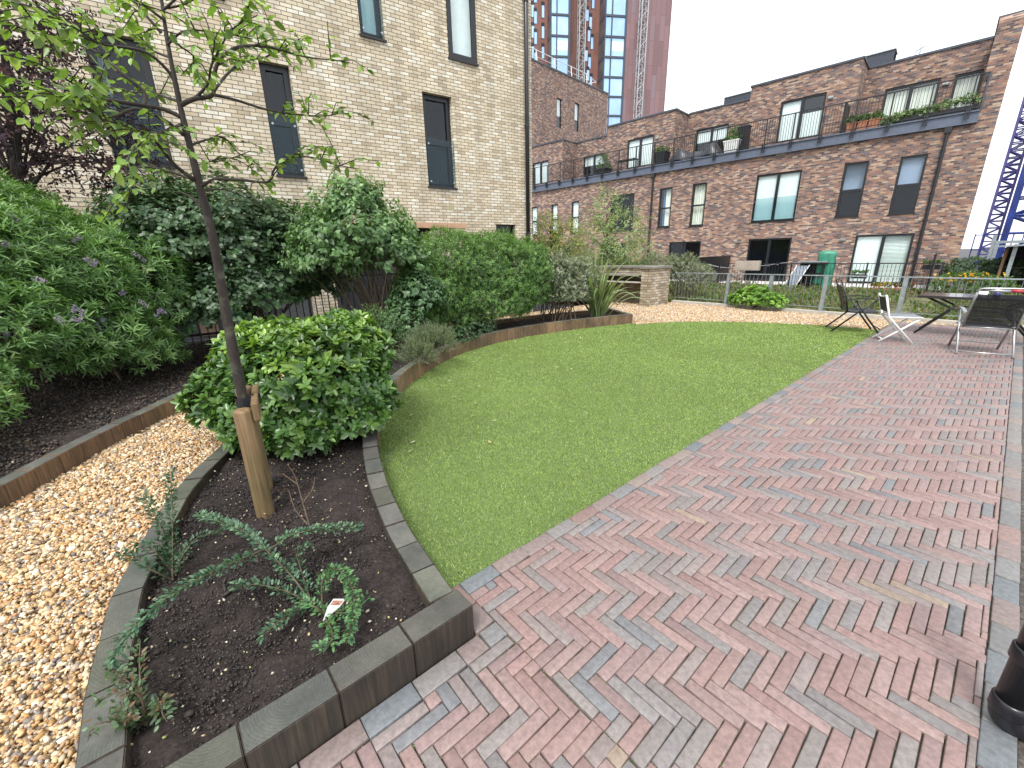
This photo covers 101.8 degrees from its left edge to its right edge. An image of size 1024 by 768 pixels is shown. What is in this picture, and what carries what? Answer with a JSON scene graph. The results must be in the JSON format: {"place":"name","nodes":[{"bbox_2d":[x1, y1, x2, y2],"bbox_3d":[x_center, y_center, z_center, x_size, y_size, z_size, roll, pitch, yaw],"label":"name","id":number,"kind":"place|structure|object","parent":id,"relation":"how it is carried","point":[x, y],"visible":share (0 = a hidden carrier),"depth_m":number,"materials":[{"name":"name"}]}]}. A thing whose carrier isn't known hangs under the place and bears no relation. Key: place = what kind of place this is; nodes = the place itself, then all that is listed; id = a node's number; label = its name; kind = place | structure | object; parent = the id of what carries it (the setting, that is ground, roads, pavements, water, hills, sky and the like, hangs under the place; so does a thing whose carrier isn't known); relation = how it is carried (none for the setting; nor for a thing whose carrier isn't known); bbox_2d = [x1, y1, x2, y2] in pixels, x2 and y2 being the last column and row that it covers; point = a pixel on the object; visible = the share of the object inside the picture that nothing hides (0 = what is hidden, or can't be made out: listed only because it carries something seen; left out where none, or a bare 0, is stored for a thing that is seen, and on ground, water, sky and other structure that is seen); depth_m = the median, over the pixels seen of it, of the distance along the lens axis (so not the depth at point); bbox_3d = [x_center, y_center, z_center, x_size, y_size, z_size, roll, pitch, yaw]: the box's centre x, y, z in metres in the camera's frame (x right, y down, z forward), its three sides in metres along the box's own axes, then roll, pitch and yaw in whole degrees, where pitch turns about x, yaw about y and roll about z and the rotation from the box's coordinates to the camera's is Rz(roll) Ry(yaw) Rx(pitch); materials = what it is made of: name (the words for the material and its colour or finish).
{"place":"outdoors","nodes":[
{"label":"outdoors","id":0,"kind":"place"},
{"bbox_2d":[0,314,479,477],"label":"soil bed","id":1,"kind":"object","parent":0,"point":[77,434],"visible":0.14,"depth_m":4.54,"materials":[{"name":"brown soil"}]},
{"bbox_2d":[0,346,40,446],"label":"shrub","id":2,"kind":"object","parent":1,"relation":"on","point":[14,395],"visible":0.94,"depth_m":3.70,"materials":[{"name":"green plant"}]},
{"bbox_2d":[0,0,179,366],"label":"purple leaf tree","id":3,"kind":"object","parent":1,"relation":"on","point":[16,165],"visible":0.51,"depth_m":5.54,"materials":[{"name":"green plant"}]},
{"bbox_2d":[0,168,207,394],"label":"flowering shrub","id":4,"kind":"object","parent":1,"relation":"on","point":[57,295],"visible":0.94,"depth_m":4.71,"materials":[{"name":"green plant"}]},
{"bbox_2d":[79,156,362,335],"bbox_3d":[-4.424,-2.010,6.848,3.730,3.011,2.608,-15,22,-38],"label":"round leaf shrub","id":5,"kind":"object","parent":1,"relation":"on","point":[258,269],"visible":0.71,"depth_m":6.07,"materials":[{"name":"green plant"}]},
{"bbox_2d":[0,268,561,362],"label":"black railing","id":6,"kind":"object","parent":1,"relation":"on","point":[212,333],"visible":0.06,"depth_m":8.75,"materials":[{"name":"metal"}]},
{"bbox_2d":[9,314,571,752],"bbox_3d":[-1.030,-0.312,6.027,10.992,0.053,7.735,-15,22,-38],"label":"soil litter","id":7,"kind":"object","parent":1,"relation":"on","point":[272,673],"visible":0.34,"depth_m":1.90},
{"bbox_2d":[0,0,532,356],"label":"apartment building","id":8,"kind":"structure","parent":0,"point":[441,98],"depth_m":9.91,"materials":[{"name":"brick"}]},
{"bbox_2d":[85,32,175,168],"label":"window","id":9,"kind":"structure","parent":8,"relation":"in","point":[145,75],"depth_m":8.17,"materials":[{"name":"clear glass"}]},
{"bbox_2d":[258,62,307,178],"bbox_3d":[-5.263,-5.797,9.440,0.630,2.183,1.145,-13,21,-33],"label":"window","id":10,"kind":"structure","parent":8,"relation":"in","point":[275,80],"depth_m":9.40,"materials":[{"name":"clear glass"}]},
{"bbox_2d":[279,246,309,320],"bbox_3d":[-6.398,-2.814,12.085,0.700,2.300,0.060,-13,21,-33],"label":"door","id":11,"kind":"structure","parent":8,"relation":"in","point":[299,307],"depth_m":12.29,"materials":[{"name":"paint"}]},
{"bbox_2d":[342,245,370,312],"bbox_3d":[-4.917,-3.148,13.053,0.900,2.300,0.060,-13,21,-33],"label":"door","id":12,"kind":"structure","parent":8,"relation":"in","point":[345,304],"depth_m":13.11,"materials":[{"name":"paint"}]},
{"bbox_2d":[357,0,386,42],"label":"window","id":13,"kind":"structure","parent":8,"relation":"in","point":[368,10],"depth_m":9.69,"materials":[{"name":"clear glass"}]},
{"bbox_2d":[422,93,457,189],"bbox_3d":[-2.207,-6.504,11.431,0.880,2.223,1.145,-13,21,-33],"label":"window","id":14,"kind":"structure","parent":8,"relation":"in","point":[436,111],"depth_m":11.57,"materials":[{"name":"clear glass"}]},
{"bbox_2d":[446,0,478,66],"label":"window","id":15,"kind":"structure","parent":8,"relation":"in","point":[461,18],"depth_m":10.78,"materials":[{"name":"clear glass"}]},
{"bbox_2d":[130,313,613,767],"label":"soil bed","id":16,"kind":"object","parent":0,"point":[387,568],"visible":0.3,"depth_m":1.88,"materials":[{"name":"brown soil"}]},
{"bbox_2d":[81,637,176,741],"bbox_3d":[-1.284,1.029,1.412,0.217,0.199,0.403,-15,22,-38],"label":"cotoneaster plant","id":17,"kind":"object","parent":16,"relation":"on","point":[123,718],"visible":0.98,"depth_m":1.37,"materials":[{"name":"green plant"}]},
{"bbox_2d":[114,466,225,580],"bbox_3d":[-1.782,0.704,2.167,0.438,0.397,0.550,-15,22,-38],"label":"cotoneaster plant","id":18,"kind":"object","parent":16,"relation":"on","point":[169,556],"visible":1,"depth_m":2.08,"materials":[{"name":"green plant"}]},
{"bbox_2d":[0,0,380,407],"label":"young tree","id":19,"kind":"object","parent":16,"relation":"on","point":[77,96],"visible":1,"depth_m":1.88,"materials":[{"name":"green plant"}]},
{"bbox_2d":[102,509,363,673],"bbox_3d":[-1.283,0.850,1.844,0.960,0.289,0.837,1,17,7],"label":"cotoneaster plant","id":20,"kind":"object","parent":16,"relation":"on","point":[115,662],"visible":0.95,"depth_m":1.86,"materials":[{"name":"green plant"}]},
{"bbox_2d":[232,384,274,518],"bbox_3d":[-1.589,0.447,2.621,0.143,0.825,0.476,-11,20,-28],"label":"tree stake","id":21,"kind":"object","parent":16,"relation":"on","point":[246,417],"visible":0.76,"depth_m":2.43,"materials":[{"name":"brown wood"}]},
{"bbox_2d":[170,307,404,459],"bbox_3d":[-1.977,-0.098,3.712,1.922,1.042,1.778,-6,18,-14],"label":"choisya bush","id":22,"kind":"object","parent":16,"relation":"on","point":[317,395],"visible":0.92,"depth_m":3.30,"materials":[{"name":"green plant"}]},
{"bbox_2d":[277,464,314,526],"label":"bare twig","id":23,"kind":"object","parent":16,"relation":"on","point":[308,523],"visible":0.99,"depth_m":2.45,"materials":[{"name":"brown plant"}]},
{"bbox_2d":[323,599,344,620],"bbox_3d":[-0.754,0.959,1.761,0.117,0.120,0.003,-1,17,2],"label":"plant tag","id":24,"kind":"object","parent":16,"relation":"on","point":[334,605],"visible":0.91,"depth_m":1.75,"materials":[{"name":"white plastic"}]},
{"bbox_2d":[294,562,374,654],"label":"cotoneaster plant","id":25,"kind":"object","parent":16,"relation":"on","point":[325,642],"visible":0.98,"depth_m":1.74,"materials":[{"name":"green plant"}]},
{"bbox_2d":[277,167,437,348],"bbox_3d":[-2.451,-1.926,6.749,2.349,2.762,2.180,-15,22,-38],"label":"lilac shrub","id":26,"kind":"object","parent":16,"relation":"on","point":[325,228],"visible":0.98,"depth_m":6.14,"materials":[{"name":"green plant"}]},
{"bbox_2d":[348,303,407,357],"bbox_3d":[-2.034,-0.766,6.144,1.066,0.896,1.065,-15,22,-38],"label":"weeping underplant","id":27,"kind":"object","parent":16,"relation":"on","point":[397,336],"visible":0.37,"depth_m":6.09,"materials":[{"name":"green plant"}]},
{"bbox_2d":[376,264,451,349],"bbox_3d":[-1.596,-1.212,6.713,0.999,1.386,1.404,6,19,22],"label":"lilac sucker","id":28,"kind":"object","parent":16,"relation":"on","point":[403,304],"visible":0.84,"depth_m":6.55,"materials":[{"name":"green plant"}]},
{"bbox_2d":[396,320,460,366],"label":"lavender plant","id":29,"kind":"object","parent":16,"relation":"on","point":[425,345],"visible":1,"depth_m":5.81,"materials":[{"name":"green plant"}]},
{"bbox_2d":[430,319,496,344],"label":"green plant","id":30,"kind":"object","parent":16,"relation":"on","point":[460,333],"visible":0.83,"depth_m":7.51,"materials":[{"name":"green plant"}]},
{"bbox_2d":[384,224,554,333],"bbox_3d":[-0.641,-2.142,8.454,4.039,2.108,1.983,-15,22,-38],"label":"narrow leaf bush","id":31,"kind":"object","parent":16,"relation":"on","point":[516,293],"visible":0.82,"depth_m":7.90,"materials":[{"name":"green plant"}]},
{"bbox_2d":[528,248,605,320],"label":"variegated shrub","id":32,"kind":"object","parent":16,"relation":"on","point":[570,276],"visible":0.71,"depth_m":9.44,"materials":[{"name":"green plant"}]},
{"bbox_2d":[559,249,652,316],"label":"sword leaf plant","id":33,"kind":"object","parent":16,"relation":"on","point":[598,305],"visible":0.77,"depth_m":9.94,"materials":[{"name":"green plant"}]},
{"bbox_2d":[0,301,1017,767],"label":"gravel path","id":34,"kind":"structure","parent":0,"point":[74,619],"depth_m":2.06,"materials":[{"name":"beige gravel"}]},
{"bbox_2d":[0,315,491,508],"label":"timber bed edging","id":35,"kind":"object","parent":34,"relation":"on","point":[24,481],"visible":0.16,"depth_m":3.45,"materials":[{"name":"brown wood"}]},
{"bbox_2d":[75,308,632,767],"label":"timber bed edging","id":36,"kind":"object","parent":34,"relation":"on","point":[291,728],"visible":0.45,"depth_m":1.60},
{"bbox_2d":[509,251,672,306],"bbox_3d":[2.143,-3.817,14.391,6.504,1.902,4.140,5,18,19],"label":"background shrub","id":37,"kind":"object","parent":34,"relation":"on","point":[610,261],"visible":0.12,"depth_m":14.60,"materials":[{"name":"green plant"}]},
{"bbox_2d":[596,265,672,306],"bbox_3d":[3.780,-3.205,13.500,1.150,1.205,2.350,-15,22,-38],"label":"brick barbecue","id":38,"kind":"object","parent":34,"relation":"on","point":[651,282],"visible":0.67,"depth_m":12.92,"materials":[{"name":"brick"}]},
{"bbox_2d":[727,284,789,308],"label":"light green bush","id":39,"kind":"object","parent":34,"relation":"on","point":[758,297],"visible":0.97,"depth_m":11.29,"materials":[{"name":"green plant"}]},
{"bbox_2d":[90,248,1003,353],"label":"ground","id":40,"kind":"structure","parent":0,"point":[964,253],"depth_m":20.13,"materials":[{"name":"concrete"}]},
{"bbox_2d":[532,208,591,293],"bbox_3d":[1.428,-4.935,15.809,2.057,3.406,3.149,-48,49,-67],"label":"young birch tree","id":41,"kind":"object","parent":40,"relation":"on","point":[554,243],"visible":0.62,"depth_m":15.38,"materials":[{"name":"green plant"}]},
{"bbox_2d":[532,10,1023,289],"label":"brick terrace","id":42,"kind":"structure","parent":40,"relation":"on","point":[802,178],"depth_m":21.35,"materials":[{"name":"brown brick"}]},
{"bbox_2d":[533,160,548,184],"bbox_3d":[2.400,-17.297,34.120,1.718,1.666,0.117,15,24,42],"label":"patio door","id":43,"kind":"structure","parent":42,"relation":"in","point":[540,171],"depth_m":34.13,"materials":[{"name":"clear glass"}]},
{"bbox_2d":[570,201,578,233],"bbox_3d":[4.789,-12.546,31.389,0.209,2.263,0.760,-18,24,-43],"label":"window","id":44,"kind":"structure","parent":42,"relation":"in","point":[575,205],"depth_m":31.38,"materials":[{"name":"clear glass"}]},
{"bbox_2d":[583,155,604,176],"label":"window","id":45,"kind":"structure","parent":42,"relation":"in","point":[598,156],"depth_m":32.96,"materials":[{"name":"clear glass"}]},
{"bbox_2d":[610,193,634,231],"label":"window","id":46,"kind":"structure","parent":42,"relation":"in","point":[628,202],"depth_m":29.34,"materials":[{"name":"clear glass"}]},
{"bbox_2d":[626,135,653,168],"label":"patio door","id":47,"kind":"structure","parent":42,"relation":"in","point":[648,139],"depth_m":28.10,"materials":[{"name":"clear glass"}]},
{"bbox_2d":[654,145,670,164],"bbox_3d":[9.461,-14.443,26.274,0.994,1.157,1.096,-15,22,-38],"label":"plant pot","id":48,"kind":"object","parent":42,"relation":"on","point":[660,157],"visible":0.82,"depth_m":26.04,"materials":[{"name":"black plastic"}]},
{"bbox_2d":[657,187,672,227],"bbox_3d":[10.099,-11.346,26.921,1.065,2.383,0.900,-18,24,-43],"label":"window","id":49,"kind":"structure","parent":42,"relation":"in","point":[665,200],"depth_m":26.82,"materials":[{"name":"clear glass"}]},
{"bbox_2d":[668,241,700,278],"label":"patio door","id":50,"kind":"structure","parent":42,"relation":"in","point":[680,248],"depth_m":27.05,"materials":[{"name":"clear glass"}]},
{"bbox_2d":[668,143,722,162],"bbox_3d":[11.114,-13.941,25.171,3.168,0.769,1.000,15,24,42],"label":"furniture cover","id":51,"kind":"object","parent":42,"relation":"on","point":[683,151],"visible":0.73,"depth_m":24.89,"materials":[{"name":"grey fabric"}]},
{"bbox_2d":[688,182,706,226],"bbox_3d":[11.593,-10.932,25.512,1.065,2.443,0.910,-18,24,-43],"label":"window","id":52,"kind":"structure","parent":42,"relation":"in","point":[699,190],"depth_m":25.37,"materials":[{"name":"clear glass"}]},
{"bbox_2d":[695,124,728,152],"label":"window","id":53,"kind":"structure","parent":42,"relation":"in","point":[711,134],"depth_m":26.80,"materials":[{"name":"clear glass"}]},
{"bbox_2d":[723,134,742,152],"bbox_3d":[12.454,-13.566,23.438,0.999,1.031,1.098,-15,22,-38],"label":"plant pot","id":54,"kind":"object","parent":42,"relation":"on","point":[731,142],"visible":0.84,"depth_m":23.18,"materials":[{"name":"white paint"}]},
{"bbox_2d":[724,91,750,103],"bbox_3d":[14.469,-17.441,26.507,1.680,1.590,1.010,15,24,42],"label":"roof screen","id":55,"kind":"object","parent":42,"relation":"on","point":[738,97],"visible":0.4,"depth_m":26.03,"materials":[{"name":"grey metal"}]},
{"bbox_2d":[737,124,751,149],"bbox_3d":[12.916,-13.659,23.250,0.618,1.298,0.560,15,24,42],"label":"storage cabinet","id":56,"kind":"object","parent":42,"relation":"on","point":[748,131],"visible":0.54,"depth_m":23.01,"materials":[{"name":"grey metal"}]},
{"bbox_2d":[744,238,791,280],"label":"patio door","id":57,"kind":"structure","parent":42,"relation":"in","point":[770,250],"depth_m":23.92,"materials":[{"name":"clear glass"}]},
{"bbox_2d":[751,170,801,222],"bbox_3d":[14.223,-10.049,22.450,2.150,2.453,0.209,15,24,42],"label":"window","id":58,"kind":"structure","parent":42,"relation":"in","point":[776,194],"depth_m":22.48,"materials":[{"name":"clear glass"}]},
{"bbox_2d":[776,92,826,142],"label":"patio door","id":59,"kind":"structure","parent":42,"relation":"in","point":[818,100],"depth_m":22.03,"materials":[{"name":"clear glass"}]},
{"bbox_2d":[834,161,869,217],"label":"window","id":60,"kind":"structure","parent":42,"relation":"in","point":[854,174],"depth_m":20.48,"materials":[{"name":"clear glass"}]},
{"bbox_2d":[847,233,914,283],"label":"patio door","id":61,"kind":"structure","parent":42,"relation":"in","point":[881,248],"depth_m":20.15,"materials":[{"name":"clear glass"}]},
{"bbox_2d":[866,48,897,65],"bbox_3d":[19.064,-16.318,22.121,1.780,1.840,1.010,15,24,42],"label":"roof screen","id":62,"kind":"object","parent":42,"relation":"on","point":[885,56],"visible":0.27,"depth_m":21.40,"materials":[{"name":"grey metal"}]},
{"bbox_2d":[887,153,928,214],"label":"window","id":63,"kind":"structure","parent":42,"relation":"in","point":[911,169],"depth_m":19.03,"materials":[{"name":"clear glass"}]},
{"bbox_2d":[880,78,940,118],"bbox_3d":[19.434,-13.892,20.351,1.985,1.308,0.224,15,24,42],"label":"window","id":64,"kind":"structure","parent":42,"relation":"in","point":[898,95],"depth_m":20.30,"materials":[{"name":"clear glass"}]},
{"bbox_2d":[879,92,982,125],"bbox_3d":[17.981,-11.819,17.937,3.217,0.752,0.641,14,23,41],"label":"flower box","id":65,"kind":"object","parent":42,"relation":"on","point":[955,101],"visible":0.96,"depth_m":17.78,"materials":[{"name":"green plant"}]},
{"bbox_2d":[948,69,984,108],"bbox_3d":[21.066,-13.336,19.401,0.970,1.818,0.893,-18,24,-43],"label":"window","id":66,"kind":"structure","parent":42,"relation":"in","point":[966,82],"depth_m":19.08,"materials":[{"name":"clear glass"}]},
{"bbox_2d":[965,96,1023,271],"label":"crane mast","id":67,"kind":"object","parent":40,"relation":"on","point":[1013,214],"visible":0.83,"depth_m":28.59,"materials":[{"name":"blue metal"}]},
{"bbox_2d":[978,235,1023,288],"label":"steel frame","id":68,"kind":"object","parent":40,"relation":"on","point":[992,247],"visible":0.27,"depth_m":19.10,"materials":[{"name":"white metal"}]},
{"bbox_2d":[531,47,608,145],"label":"brick block","id":69,"kind":"structure","parent":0,"point":[567,106],"depth_m":40.59,"materials":[{"name":"brown brick"}]},
{"bbox_2d":[531,0,672,134],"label":"tower","id":70,"kind":"structure","parent":0,"point":[611,44],"depth_m":64.87,"materials":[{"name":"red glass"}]},
{"bbox_2d":[576,0,586,81],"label":"hoist mast","id":71,"kind":"object","parent":70,"relation":"attached to","point":[579,8],"visible":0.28,"depth_m":64.83,"materials":[{"name":"red metal"}]},
{"bbox_2d":[633,0,648,118],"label":"hoist mast","id":72,"kind":"object","parent":70,"relation":"attached to","point":[642,69],"visible":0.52,"depth_m":64.43,"materials":[{"name":"red metal"}]},
{"bbox_2d":[379,321,879,587],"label":"lawn","id":73,"kind":"structure","parent":0,"point":[498,550],"depth_m":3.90,"materials":[{"name":"green plant"}]},
{"bbox_2d":[825,279,879,333],"bbox_3d":[6.728,-1.537,8.127,0.764,0.999,0.650,8,19,26],"label":"garden armchair","id":74,"kind":"object","parent":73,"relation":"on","point":[853,309],"visible":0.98,"depth_m":8.07,"materials":[{"name":"black metal"}]},
{"bbox_2d":[298,323,1022,767],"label":"patio","id":75,"kind":"structure","parent":0,"point":[749,487],"depth_m":1.96,"materials":[{"name":"brick"}]},
{"bbox_2d":[291,322,1022,767],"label":"patio border","id":76,"kind":"object","parent":75,"relation":"on","point":[997,746],"visible":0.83,"depth_m":1.93,"materials":[{"name":"brick"}]},
{"bbox_2d":[340,387,1004,767],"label":"joint moss","id":77,"kind":"object","parent":75,"relation":"on","point":[678,645],"visible":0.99,"depth_m":1.72,"materials":[{"name":"plant"}]},
{"bbox_2d":[872,293,922,343],"bbox_3d":[6.639,-1.143,7.184,0.571,0.810,0.461,8,19,26],"label":"folding chair","id":78,"kind":"object","parent":75,"relation":"on","point":[884,302],"visible":1,"depth_m":7.12,"materials":[{"name":"white paint"}]},
{"bbox_2d":[914,292,1023,336],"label":"garden table","id":79,"kind":"object","parent":75,"relation":"on","point":[945,296],"visible":0.56,"depth_m":7.56,"materials":[{"name":"black metal"}]},
{"bbox_2d":[948,288,1023,358],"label":"garden armchair","id":80,"kind":"object","parent":75,"relation":"on","point":[1005,312],"visible":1,"depth_m":6.03,"materials":[{"name":"silver metal"}]},
{"bbox_2d":[572,279,940,289],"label":"terrace","id":81,"kind":"structure","parent":0,"point":[846,284],"depth_m":20.34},
{"bbox_2d":[690,256,730,283],"bbox_3d":[10.834,-6.189,22.616,0.090,1.419,5.490,15,24,42],"label":"terrace divider","id":82,"kind":"object","parent":81,"relation":"on","point":[719,259],"visible":0.5,"depth_m":23.06,"materials":[{"name":"black metal"}]},
{"bbox_2d":[555,262,944,292],"bbox_3d":[6.174,-6.127,23.199,25.207,1.159,0.050,15,24,42],"label":"terrace railing","id":83,"kind":"object","parent":81,"relation":"on","point":[940,274],"visible":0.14,"depth_m":16.77,"materials":[{"name":"black metal"}]},
{"bbox_2d":[734,261,760,270],"bbox_3d":[10.563,-5.305,18.646,0.984,0.416,0.300,15,24,42],"label":"wooden box","id":84,"kind":"object","parent":83,"relation":"hanging from","point":[747,265],"visible":1,"depth_m":18.52,"materials":[{"name":"grey wood"}]},
{"bbox_2d":[544,281,1023,324],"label":"garden ground","id":85,"kind":"structure","parent":0,"point":[922,300],"depth_m":13.26,"materials":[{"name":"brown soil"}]},
{"bbox_2d":[564,180,660,264],"bbox_3d":[3.707,-5.464,15.792,2.520,4.328,3.768,-15,22,-38],"label":"young birch tree","id":86,"kind":"object","parent":85,"relation":"on","point":[607,240],"visible":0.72,"depth_m":15.34,"materials":[{"name":"green plant"}]},
{"bbox_2d":[640,251,717,300],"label":"grey shrub","id":87,"kind":"object","parent":85,"relation":"on","point":[696,267],"visible":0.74,"depth_m":14.28,"materials":[{"name":"green plant"}]},
{"bbox_2d":[784,265,809,288],"bbox_3d":[12.416,-4.690,18.273,0.653,1.058,0.848,-15,22,-38],"label":"folded deckchair","id":88,"kind":"object","parent":85,"relation":"on","point":[798,269],"visible":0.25,"depth_m":18.23,"materials":[{"name":"white fabric"}]},
{"bbox_2d":[576,280,1023,319],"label":"ground cover","id":89,"kind":"object","parent":85,"relation":"on","point":[954,313],"visible":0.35,"depth_m":13.40,"materials":[{"name":"green plant"}]},
{"bbox_2d":[796,261,828,288],"bbox_3d":[13.148,-4.772,18.252,1.060,1.195,0.750,15,24,42],"label":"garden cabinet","id":90,"kind":"object","parent":85,"relation":"on","point":[811,269],"visible":0.42,"depth_m":18.41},
{"bbox_2d":[811,250,837,288],"bbox_3d":[13.530,-4.930,18.001,0.621,1.610,0.740,-15,22,-38],"label":"green cover","id":91,"kind":"object","parent":85,"relation":"on","point":[830,256],"visible":0.77,"depth_m":17.77,"materials":[{"name":"green plastic"}]},
{"bbox_2d":[927,269,1023,293],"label":"yellow flower bush","id":92,"kind":"object","parent":85,"relation":"on","point":[993,283],"visible":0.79,"depth_m":13.26,"materials":[{"name":"green plant"}]},
{"bbox_2d":[938,255,1023,292],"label":"clipped hedge","id":93,"kind":"object","parent":85,"relation":"on","point":[988,266],"visible":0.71,"depth_m":14.40,"materials":[{"name":"green plant"}]},
{"bbox_2d":[664,0,1023,248],"label":"sky","id":94,"kind":"structure","parent":0,"point":[718,49],"materials":[{"name":"white"}]},
{"bbox_2d":[991,244,1023,293],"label":"timber shed","id":95,"kind":"structure","parent":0,"point":[1015,251],"depth_m":13.16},
{"bbox_2d":[1017,380,1022,767],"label":"terrace slab","id":96,"kind":"structure","parent":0,"point":[1019,600],"depth_m":2.03,"materials":[{"name":"concrete"}]},
{"bbox_2d":[671,300,1023,328],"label":"kerb","id":97,"kind":"structure","parent":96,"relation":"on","point":[945,321],"depth_m":10.56,"materials":[{"name":"concrete"}]},
{"bbox_2d":[675,272,1023,320],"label":"garden railing","id":98,"kind":"object","parent":97,"relation":"on","point":[825,285],"visible":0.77,"depth_m":10.26,"materials":[{"name":"grey metal"}]},
{"bbox_2d":[1018,337,1023,767],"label":"drain strip","id":99,"kind":"object","parent":96,"relation":"on","point":[1020,753],"depth_m":2.26,"materials":[{"name":"grey metal"}]},
{"bbox_2d":[987,624,1023,740],"bbox_3d":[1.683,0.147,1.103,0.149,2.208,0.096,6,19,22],"label":"bollard","id":100,"kind":"object","parent":99,"relation":"on","point":[1005,704],"visible":1,"depth_m":1.37,"materials":[{"name":"black plastic"}]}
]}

